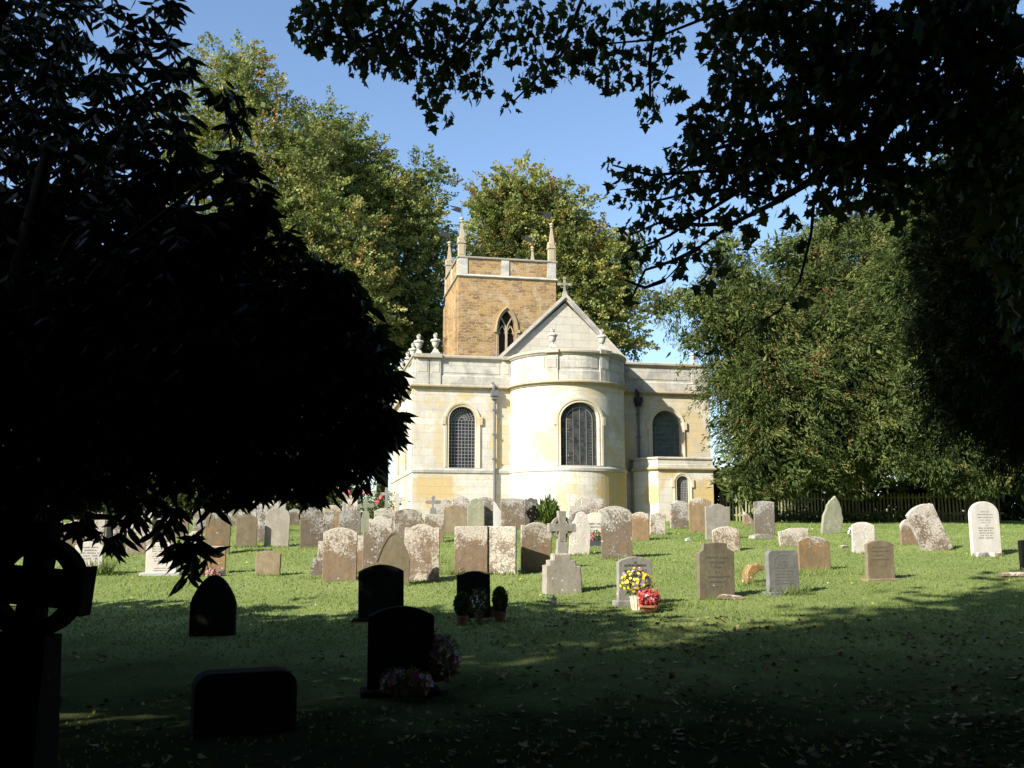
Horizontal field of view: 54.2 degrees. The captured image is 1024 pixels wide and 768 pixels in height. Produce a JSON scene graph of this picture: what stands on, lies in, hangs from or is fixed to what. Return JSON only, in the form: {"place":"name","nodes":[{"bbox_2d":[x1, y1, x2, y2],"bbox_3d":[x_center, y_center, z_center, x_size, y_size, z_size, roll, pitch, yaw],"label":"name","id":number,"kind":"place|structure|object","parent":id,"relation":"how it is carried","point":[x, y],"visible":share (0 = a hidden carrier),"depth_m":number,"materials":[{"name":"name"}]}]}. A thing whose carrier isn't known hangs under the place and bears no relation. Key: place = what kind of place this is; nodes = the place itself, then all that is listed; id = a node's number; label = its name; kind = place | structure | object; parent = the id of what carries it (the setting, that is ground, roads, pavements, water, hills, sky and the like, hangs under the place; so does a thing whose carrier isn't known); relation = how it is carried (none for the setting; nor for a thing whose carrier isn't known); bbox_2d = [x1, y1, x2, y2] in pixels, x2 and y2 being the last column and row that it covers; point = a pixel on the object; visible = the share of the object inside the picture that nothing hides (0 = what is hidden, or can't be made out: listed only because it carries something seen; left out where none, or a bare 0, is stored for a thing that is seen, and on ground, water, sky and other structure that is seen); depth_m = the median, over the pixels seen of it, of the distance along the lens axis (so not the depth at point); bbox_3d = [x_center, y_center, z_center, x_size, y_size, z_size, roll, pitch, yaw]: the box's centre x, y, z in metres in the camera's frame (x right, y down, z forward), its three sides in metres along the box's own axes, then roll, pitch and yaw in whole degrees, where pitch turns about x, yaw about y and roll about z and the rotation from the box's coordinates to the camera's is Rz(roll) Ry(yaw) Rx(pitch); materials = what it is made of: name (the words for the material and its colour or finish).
{"place":"outdoors","nodes":[
{"label":"outdoors","id":0,"kind":"place"},
{"bbox_2d":[0,0,1023,514],"label":"sky","id":1,"kind":"structure","parent":0,"point":[575,128],"materials":[{"name":"blue"}]},
{"bbox_2d":[0,515,1023,767],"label":"ground","id":2,"kind":"structure","parent":0,"point":[383,751],"depth_m":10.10,"materials":[{"name":"green plant"}]},
{"bbox_2d":[0,520,97,767],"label":"wheel cross","id":3,"kind":"object","parent":2,"relation":"on","point":[35,586],"visible":1,"depth_m":4.44,"materials":[{"name":"stone"}]},
{"bbox_2d":[75,541,103,570],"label":"headstone","id":4,"kind":"object","parent":2,"relation":"on","point":[93,552],"visible":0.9,"depth_m":20.82,"materials":[{"name":"white stone"}]},
{"bbox_2d":[84,557,120,575],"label":"grass","id":5,"kind":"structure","parent":2,"relation":"on","point":[104,569],"depth_m":20.71,"materials":[{"name":"green plant"}]},
{"bbox_2d":[126,514,153,554],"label":"headstone","id":6,"kind":"object","parent":2,"relation":"on","point":[144,546],"visible":0.26,"depth_m":24.51,"materials":[{"name":"grey stone"}]},
{"bbox_2d":[139,542,181,575],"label":"headstone","id":7,"kind":"object","parent":2,"relation":"on","point":[152,568],"visible":0.53,"depth_m":20.91,"materials":[{"name":"white stone"}]},
{"bbox_2d":[98,410,228,519],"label":"evergreen tree","id":8,"kind":"object","parent":2,"relation":"on","point":[185,506],"depth_m":52.99,"materials":[{"name":"green plant"}]},
{"bbox_2d":[0,0,417,597],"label":"tree","id":9,"kind":"object","parent":2,"relation":"on","point":[120,352],"visible":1,"depth_m":6.14,"materials":[{"name":"green plant"}]},
{"bbox_2d":[189,575,236,636],"bbox_3d":[-4.119,3.092,13.793,0.614,0.900,0.120,0,-9,-4],"label":"headstone","id":10,"kind":"object","parent":2,"relation":"on","point":[213,607],"visible":0.9,"depth_m":13.73,"materials":[{"name":"stone"}]},
{"bbox_2d":[202,546,225,571],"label":"headstone","id":11,"kind":"object","parent":2,"relation":"on","point":[221,562],"visible":0.26,"depth_m":21.08,"materials":[{"name":"stone"}]},
{"bbox_2d":[204,513,230,554],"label":"headstone","id":12,"kind":"object","parent":2,"relation":"on","point":[217,531],"visible":0.57,"depth_m":24.49,"materials":[{"name":"stone"}]},
{"bbox_2d":[188,666,297,738],"bbox_3d":[-2.211,2.650,8.246,0.832,0.566,0.420,3,-9,-22],"label":"headstone","id":13,"kind":"object","parent":2,"relation":"on","point":[232,702],"visible":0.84,"depth_m":8.11,"materials":[{"name":"stone"}]},
{"bbox_2d":[235,515,257,547],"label":"headstone","id":14,"kind":"object","parent":2,"relation":"on","point":[246,530],"visible":0.75,"depth_m":25.84,"materials":[{"name":"beige stone"}]},
{"bbox_2d":[257,504,267,541],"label":"headstone","id":15,"kind":"object","parent":2,"relation":"on","point":[261,516],"visible":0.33,"depth_m":27.55,"materials":[{"name":"stone"}]},
{"bbox_2d":[255,551,281,575],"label":"headstone","id":16,"kind":"object","parent":2,"relation":"on","point":[268,562],"visible":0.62,"depth_m":20.68,"materials":[{"name":"beige stone"}]},
{"bbox_2d":[264,507,289,546],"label":"headstone","id":17,"kind":"object","parent":2,"relation":"on","point":[277,525],"visible":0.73,"depth_m":26.20,"materials":[{"name":"grey stone"}]},
{"bbox_2d":[150,29,412,344],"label":"lime tree","id":18,"kind":"object","parent":2,"relation":"on","point":[341,242],"visible":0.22,"depth_m":73.92,"materials":[{"name":"green plant"}]},
{"bbox_2d":[196,417,390,518],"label":"evergreen tree","id":19,"kind":"object","parent":2,"relation":"on","point":[298,506],"visible":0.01,"depth_m":55.22,"materials":[{"name":"green plant"}]},
{"bbox_2d":[300,507,322,547],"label":"headstone","id":20,"kind":"object","parent":2,"relation":"on","point":[310,519],"visible":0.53,"depth_m":26.02,"materials":[{"name":"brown stone"}]},
{"bbox_2d":[309,520,329,575],"bbox_3d":[-3.991,3.448,20.920,0.461,1.175,0.196,2,-9,-10],"label":"stone cross","id":21,"kind":"object","parent":2,"relation":"on","point":[316,566],"visible":0.76,"depth_m":20.88,"materials":[{"name":"grey stone"}]},
{"bbox_2d":[322,528,357,581],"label":"headstone","id":22,"kind":"object","parent":2,"relation":"on","point":[339,554],"visible":0.8,"depth_m":19.92,"materials":[{"name":"brown stone"}]},
{"bbox_2d":[339,509,360,535],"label":"headstone","id":23,"kind":"object","parent":2,"relation":"on","point":[350,519],"visible":0.52,"depth_m":27.11,"materials":[{"name":"grey stone"}]},
{"bbox_2d":[357,535,362,572],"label":"headstone","id":24,"kind":"object","parent":2,"relation":"on","point":[359,552],"visible":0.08,"depth_m":20.96,"materials":[{"name":"brown stone"}]},
{"bbox_2d":[357,498,374,532],"bbox_3d":[-4.659,4.211,31.878,0.555,1.165,0.107,1,-9,-8],"label":"stone cross","id":25,"kind":"object","parent":2,"relation":"on","point":[365,520],"visible":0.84,"depth_m":31.83,"materials":[{"name":"stone"}]},
{"bbox_2d":[270,85,464,508],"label":"lime tree","id":26,"kind":"object","parent":2,"relation":"on","point":[405,200],"visible":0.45,"depth_m":81.49,"materials":[{"name":"green plant"}]},
{"bbox_2d":[330,483,409,518],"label":"rose bush","id":27,"kind":"object","parent":2,"relation":"on","point":[377,503],"visible":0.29,"depth_m":42.61,"materials":[{"name":"green plant"}]},
{"bbox_2d":[362,525,391,568],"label":"headstone","id":28,"kind":"object","parent":2,"relation":"on","point":[375,537],"visible":0.55,"depth_m":20.72,"materials":[{"name":"brown stone"}]},
{"bbox_2d":[352,564,403,622],"bbox_3d":[-1.988,3.205,15.191,0.855,0.911,0.340,0,-9,-5],"label":"headstone","id":29,"kind":"object","parent":2,"relation":"on","point":[380,586],"visible":0.77,"depth_m":15.15,"materials":[{"name":"stone"}]},
{"bbox_2d":[369,516,391,531],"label":"headstone","id":30,"kind":"object","parent":2,"relation":"on","point":[386,523],"visible":0.53,"depth_m":28.44,"materials":[{"name":"stone"}]},
{"bbox_2d":[374,508,395,530],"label":"headstone","id":31,"kind":"object","parent":2,"relation":"on","point":[387,513],"visible":0.42,"depth_m":31.51,"materials":[{"name":"grey stone"}]},
{"bbox_2d":[376,532,410,584],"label":"headstone","id":32,"kind":"object","parent":2,"relation":"on","point":[393,551],"visible":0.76,"depth_m":19.18,"materials":[{"name":"beige stone"}]},
{"bbox_2d":[360,606,441,697],"bbox_3d":[-1.098,2.664,9.863,0.776,0.928,0.400,1,-9,-10],"label":"headstone","id":33,"kind":"object","parent":2,"relation":"on","point":[401,636],"visible":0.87,"depth_m":9.82,"materials":[{"name":"stone"}]},
{"bbox_2d":[379,665,433,700],"bbox_3d":[-1.011,2.838,9.539,0.538,0.340,0.410,0,-9,0],"label":"flower bouquet","id":34,"kind":"object","parent":2,"relation":"on","point":[414,678],"visible":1,"depth_m":9.45,"materials":[{"name":"pink plant"}]},
{"bbox_2d":[394,508,421,540],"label":"headstone","id":35,"kind":"object","parent":2,"relation":"on","point":[406,517],"visible":0.49,"depth_m":28.29,"materials":[{"name":"grey stone"}]},
{"bbox_2d":[405,524,439,581],"bbox_3d":[-1.798,3.402,19.966,0.705,1.201,0.096,1,-9,-3],"label":"headstone","id":36,"kind":"object","parent":2,"relation":"on","point":[422,543],"visible":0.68,"depth_m":19.93,"materials":[{"name":"brown stone"}]},
{"bbox_2d":[424,514,443,542],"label":"headstone","id":37,"kind":"object","parent":2,"relation":"on","point":[434,520],"visible":0.49,"depth_m":27.75,"materials":[{"name":"brown stone"}]},
{"bbox_2d":[424,632,462,683],"bbox_3d":[-0.717,2.728,9.957,0.465,0.546,0.430,0,-9,0],"label":"flower bouquet","id":38,"kind":"object","parent":2,"relation":"on","point":[451,665],"visible":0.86,"depth_m":9.85,"materials":[{"name":"multicoloured plant"}]},
{"bbox_2d":[443,505,466,533],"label":"headstone","id":39,"kind":"object","parent":2,"relation":"on","point":[454,516],"visible":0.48,"depth_m":31.40,"materials":[{"name":"beige stone"}]},
{"bbox_2d":[453,591,471,624],"bbox_3d":[-0.735,3.292,14.723,0.291,0.486,0.275,-4,-10,26],"label":"potted bush","id":40,"kind":"object","parent":2,"relation":"on","point":[462,602],"visible":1,"depth_m":14.66,"materials":[{"name":"green plant"}]},
{"bbox_2d":[454,526,487,574],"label":"headstone","id":41,"kind":"object","parent":2,"relation":"on","point":[471,549],"visible":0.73,"depth_m":20.93,"materials":[{"name":"brown stone"}]},
{"bbox_2d":[457,571,490,617],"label":"headstone","id":42,"kind":"object","parent":2,"relation":"on","point":[468,582],"visible":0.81,"depth_m":15.41,"materials":[{"name":"stone"}]},
{"bbox_2d":[467,498,483,525],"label":"headstone","id":43,"kind":"object","parent":2,"relation":"on","point":[475,511],"visible":0.73,"depth_m":34.13,"materials":[{"name":"stone"}]},
{"bbox_2d":[470,588,489,621],"bbox_3d":[-0.510,3.318,15.068,0.340,0.505,0.338,-7,-11,38],"label":"flower vase","id":44,"kind":"object","parent":2,"relation":"on","point":[479,596],"visible":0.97,"depth_m":15.03,"materials":[{"name":"ceramic"}]},
{"bbox_2d":[479,497,492,525],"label":"headstone","id":45,"kind":"object","parent":2,"relation":"on","point":[488,510],"visible":0.6,"depth_m":34.50,"materials":[{"name":"grey stone"}]},
{"bbox_2d":[491,586,508,621],"bbox_3d":[-0.180,3.317,15.129,0.266,0.537,0.281,8,-12,-43],"label":"potted bush","id":46,"kind":"object","parent":2,"relation":"on","point":[500,595],"visible":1,"depth_m":15.06,"materials":[{"name":"green plant"}]},
{"bbox_2d":[487,526,516,574],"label":"headstone","id":47,"kind":"object","parent":2,"relation":"on","point":[502,549],"visible":0.81,"depth_m":20.95,"materials":[{"name":"grey stone"}]},
{"bbox_2d":[500,498,523,528],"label":"headstone","id":48,"kind":"object","parent":2,"relation":"on","point":[512,511],"visible":0.69,"depth_m":33.73,"materials":[{"name":"brown stone"}]},
{"bbox_2d":[524,498,537,524],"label":"headstone","id":49,"kind":"object","parent":2,"relation":"on","point":[529,503],"visible":0.51,"depth_m":38.46,"materials":[{"name":"stone"}]},
{"bbox_2d":[520,522,551,572],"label":"headstone","id":50,"kind":"object","parent":2,"relation":"on","point":[536,544],"visible":0.69,"depth_m":21.57,"materials":[{"name":"brown stone"}]},
{"bbox_2d":[58,611,1023,767],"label":"fallen leaves","id":51,"kind":"object","parent":2,"relation":"on","point":[960,762],"visible":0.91,"depth_m":9.28,"materials":[{"name":"brown plant"}]},
{"bbox_2d":[534,494,560,524],"bbox_3d":[1.333,4.620,36.722,1.327,1.254,1.058,0,-9,0],"label":"fern bush","id":52,"kind":"object","parent":2,"relation":"on","point":[549,512],"visible":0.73,"depth_m":36.55,"materials":[{"name":"green plant"}]},
{"bbox_2d":[437,149,660,361],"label":"lime tree","id":53,"kind":"object","parent":2,"relation":"on","point":[588,263],"visible":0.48,"depth_m":91.26,"materials":[{"name":"green plant"}]},
{"bbox_2d":[82,522,1021,635],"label":"fallen leaves","id":54,"kind":"object","parent":2,"relation":"on","point":[131,597],"visible":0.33,"depth_m":18.16,"materials":[{"name":"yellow plant"}]},
{"bbox_2d":[390,205,715,521],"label":"church","id":55,"kind":"structure","parent":2,"relation":"on","point":[525,385],"depth_m":44.88,"materials":[{"name":"stone"}]},
{"bbox_2d":[442,402,482,468],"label":"window","id":56,"kind":"structure","parent":55,"relation":"in","point":[459,429],"depth_m":44.73,"materials":[{"name":"stone"}]},
{"bbox_2d":[553,398,605,466],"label":"window","id":57,"kind":"structure","parent":55,"relation":"in","point":[576,431],"depth_m":43.21,"materials":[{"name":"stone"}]},
{"bbox_2d":[646,406,686,456],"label":"window","id":58,"kind":"structure","parent":55,"relation":"in","point":[662,426],"depth_m":46.77,"materials":[{"name":"stone"}]},
{"bbox_2d":[671,473,693,502],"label":"window","id":59,"kind":"structure","parent":55,"relation":"in","point":[680,484],"depth_m":44.88,"materials":[{"name":"stone"}]},
{"bbox_2d":[542,511,581,593],"bbox_3d":[0.911,3.099,18.293,0.697,1.541,0.260,2,-9,-14],"label":"wheel cross","id":60,"kind":"object","parent":2,"relation":"on","point":[561,571],"visible":0.91,"depth_m":18.15,"materials":[{"name":"grey stone"}]},
{"bbox_2d":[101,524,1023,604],"bbox_3d":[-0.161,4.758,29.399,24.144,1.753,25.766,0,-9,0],"label":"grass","id":61,"kind":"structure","parent":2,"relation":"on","point":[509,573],"depth_m":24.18,"materials":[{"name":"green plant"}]},
{"bbox_2d":[569,505,587,521],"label":"headstone","id":62,"kind":"object","parent":2,"relation":"on","point":[574,510],"visible":0.38,"depth_m":32.05,"materials":[{"name":"stone"}]},
{"bbox_2d":[569,512,590,554],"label":"headstone","id":63,"kind":"object","parent":2,"relation":"on","point":[579,539],"visible":0.75,"depth_m":24.29,"materials":[{"name":"grey stone"}]},
{"bbox_2d":[581,498,603,513],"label":"headstone","id":64,"kind":"object","parent":2,"relation":"on","point":[595,505],"visible":0.38,"depth_m":33.23,"materials":[{"name":"grey stone"}]},
{"bbox_2d":[587,512,600,539],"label":"headstone","id":65,"kind":"object","parent":2,"relation":"on","point":[593,519],"visible":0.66,"depth_m":26.85,"materials":[{"name":"white stone"}]},
{"bbox_2d":[600,509,632,558],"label":"headstone","id":66,"kind":"object","parent":2,"relation":"on","point":[616,532],"visible":0.8,"depth_m":23.59,"materials":[{"name":"brown stone"}]},
{"bbox_2d":[612,556,651,607],"bbox_3d":[2.056,3.348,16.789,0.712,0.897,0.260,3,-9,-16],"label":"headstone","id":67,"kind":"object","parent":2,"relation":"on","point":[626,564],"visible":0.61,"depth_m":16.74,"materials":[{"name":"grey stone"}]},
{"bbox_2d":[619,567,654,609],"bbox_3d":[2.031,3.335,16.312,0.603,0.688,0.442,0,-9,0],"label":"flower vase","id":68,"kind":"object","parent":2,"relation":"on","point":[634,602],"visible":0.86,"depth_m":16.23,"materials":[{"name":"beige plant"}]},
{"bbox_2d":[632,512,649,540],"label":"headstone","id":69,"kind":"object","parent":2,"relation":"on","point":[640,525],"visible":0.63,"depth_m":28.27,"materials":[{"name":"stone"}]},
{"bbox_2d":[637,587,660,612],"bbox_3d":[2.206,3.463,16.063,0.399,0.399,0.347,0,-9,0],"label":"flower pot","id":70,"kind":"object","parent":2,"relation":"on","point":[650,606],"visible":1,"depth_m":15.97,"materials":[{"name":"ceramic"}]},
{"bbox_2d":[285,0,1023,359],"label":"sycamore tree","id":71,"kind":"object","parent":2,"relation":"on","point":[877,88],"visible":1,"depth_m":7.23,"materials":[{"name":"green plant"}]},
{"bbox_2d":[650,512,665,534],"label":"headstone","id":72,"kind":"object","parent":2,"relation":"on","point":[658,522],"visible":0.74,"depth_m":30.47,"materials":[{"name":"stone"}]},
{"bbox_2d":[670,500,687,528],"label":"headstone","id":73,"kind":"object","parent":2,"relation":"on","point":[678,513],"visible":0.73,"depth_m":34.66,"materials":[{"name":"stone"}]},
{"bbox_2d":[688,498,710,531],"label":"headstone","id":74,"kind":"object","parent":2,"relation":"on","point":[697,514],"visible":0.58,"depth_m":32.28,"materials":[{"name":"stone"}]},
{"bbox_2d":[696,542,734,599],"bbox_3d":[3.614,3.357,17.749,0.700,1.077,0.112,3,-9,-16],"label":"headstone","id":75,"kind":"object","parent":2,"relation":"on","point":[715,568],"visible":0.94,"depth_m":17.70,"materials":[{"name":"beige stone"}]},
{"bbox_2d":[705,504,729,540],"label":"headstone","id":76,"kind":"object","parent":2,"relation":"on","point":[717,515],"visible":0.74,"depth_m":28.60,"materials":[{"name":"grey stone"}]},
{"bbox_2d":[712,526,739,550],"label":"headstone","id":77,"kind":"object","parent":2,"relation":"on","point":[729,536],"visible":0.62,"depth_m":25.21,"materials":[{"name":"grey stone"}]},
{"bbox_2d":[713,456,744,520],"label":"dark shrub","id":78,"kind":"object","parent":2,"relation":"on","point":[717,490],"visible":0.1,"depth_m":48.18,"materials":[{"name":"green plant"}]},
{"bbox_2d":[742,563,763,582],"bbox_3d":[4.747,3.731,19.718,0.403,0.388,0.220,3,-9,-17],"label":"broken stone","id":79,"kind":"object","parent":2,"relation":"on","point":[751,570],"visible":0.91,"depth_m":19.62,"materials":[{"name":"stone"}]},
{"bbox_2d":[753,501,774,534],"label":"headstone","id":80,"kind":"object","parent":2,"relation":"on","point":[764,516],"visible":0.8,"depth_m":30.34,"materials":[{"name":"grey stone"}]},
{"bbox_2d":[725,488,821,520],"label":"dark shrub","id":81,"kind":"object","parent":2,"relation":"on","point":[783,505],"visible":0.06,"depth_m":47.31,"materials":[{"name":"green plant"}]},
{"bbox_2d":[762,550,804,595],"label":"headstone","id":82,"kind":"object","parent":2,"relation":"on","point":[781,569],"visible":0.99,"depth_m":18.13,"materials":[{"name":"grey stone"}]},
{"bbox_2d":[627,226,947,522],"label":"yew tree","id":83,"kind":"object","parent":2,"relation":"on","point":[814,424],"visible":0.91,"depth_m":40.55,"materials":[{"name":"green plant"}]},
{"bbox_2d":[778,528,808,546],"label":"headstone","id":84,"kind":"object","parent":2,"relation":"on","point":[790,536],"visible":0.56,"depth_m":26.24,"materials":[{"name":"grey stone"}]},
{"bbox_2d":[797,536,830,570],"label":"headstone","id":85,"kind":"object","parent":2,"relation":"on","point":[813,552],"visible":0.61,"depth_m":21.65,"materials":[{"name":"stone"}]},
{"bbox_2d":[820,496,842,534],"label":"headstone","id":86,"kind":"object","parent":2,"relation":"on","point":[832,520],"visible":0.77,"depth_m":30.99,"materials":[{"name":"stone"}]},
{"bbox_2d":[799,480,896,520],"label":"dark shrub","id":87,"kind":"object","parent":2,"relation":"on","point":[877,491],"visible":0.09,"depth_m":46.80,"materials":[{"name":"green plant"}]},
{"bbox_2d":[751,184,951,521],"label":"yew tree","id":88,"kind":"object","parent":2,"relation":"on","point":[823,267],"visible":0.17,"depth_m":44.47,"materials":[{"name":"green plant"}]},
{"bbox_2d":[719,492,1003,522],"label":"pale fence","id":89,"kind":"object","parent":2,"relation":"on","point":[721,497],"visible":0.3,"depth_m":43.59,"materials":[{"name":"brown wood"}]},
{"bbox_2d":[851,522,874,553],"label":"headstone","id":90,"kind":"object","parent":2,"relation":"on","point":[862,533],"visible":0.69,"depth_m":24.59,"materials":[{"name":"grey stone"}]},
{"bbox_2d":[860,540,901,581],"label":"headstone","id":91,"kind":"object","parent":2,"relation":"on","point":[879,560],"visible":0.94,"depth_m":20.04,"materials":[{"name":"beige stone"}]},
{"bbox_2d":[899,519,917,544],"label":"headstone","id":92,"kind":"object","parent":2,"relation":"on","point":[907,536],"visible":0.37,"depth_m":26.89,"materials":[{"name":"brown stone"}]},
{"bbox_2d":[865,475,963,520],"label":"dark shrub","id":93,"kind":"object","parent":2,"relation":"on","point":[920,490],"visible":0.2,"depth_m":46.22,"materials":[{"name":"green plant"}]},
{"bbox_2d":[906,504,952,550],"bbox_3d":[10.618,3.719,25.507,0.763,1.319,0.130,-22,-6,-9],"label":"headstone","id":94,"kind":"object","parent":2,"relation":"on","point":[927,527],"visible":0.85,"depth_m":25.45,"materials":[{"name":"stone"}]},
{"bbox_2d":[842,147,1023,522],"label":"yew tree","id":95,"kind":"object","parent":2,"relation":"on","point":[967,477],"visible":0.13,"depth_m":40.01,"materials":[{"name":"green plant"}]},
{"bbox_2d":[888,58,1023,498],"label":"yew tree","id":96,"kind":"object","parent":2,"relation":"on","point":[979,392],"visible":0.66,"depth_m":17.00,"materials":[{"name":"green plant"}]},
{"bbox_2d":[932,483,1023,520],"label":"dark shrub","id":97,"kind":"object","parent":2,"relation":"on","point":[1011,508],"visible":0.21,"depth_m":45.52,"materials":[{"name":"green plant"}]},
{"bbox_2d":[968,501,1001,555],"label":"headstone","id":98,"kind":"object","parent":2,"relation":"on","point":[984,526],"visible":0.99,"depth_m":24.24,"materials":[{"name":"white stone"}]},
{"bbox_2d":[756,583,822,595],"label":"grass","id":99,"kind":"structure","parent":0,"point":[793,591],"depth_m":17.98,"materials":[{"name":"green plant"}]},
{"bbox_2d":[758,565,863,578],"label":"grass","id":100,"kind":"structure","parent":0,"point":[804,572],"depth_m":20.94,"materials":[{"name":"green plant"}]},
{"bbox_2d":[746,509,962,521],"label":"nettle clump","id":101,"kind":"object","parent":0,"point":[795,516],"visible":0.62,"depth_m":42.62,"materials":[{"name":"green plant"}]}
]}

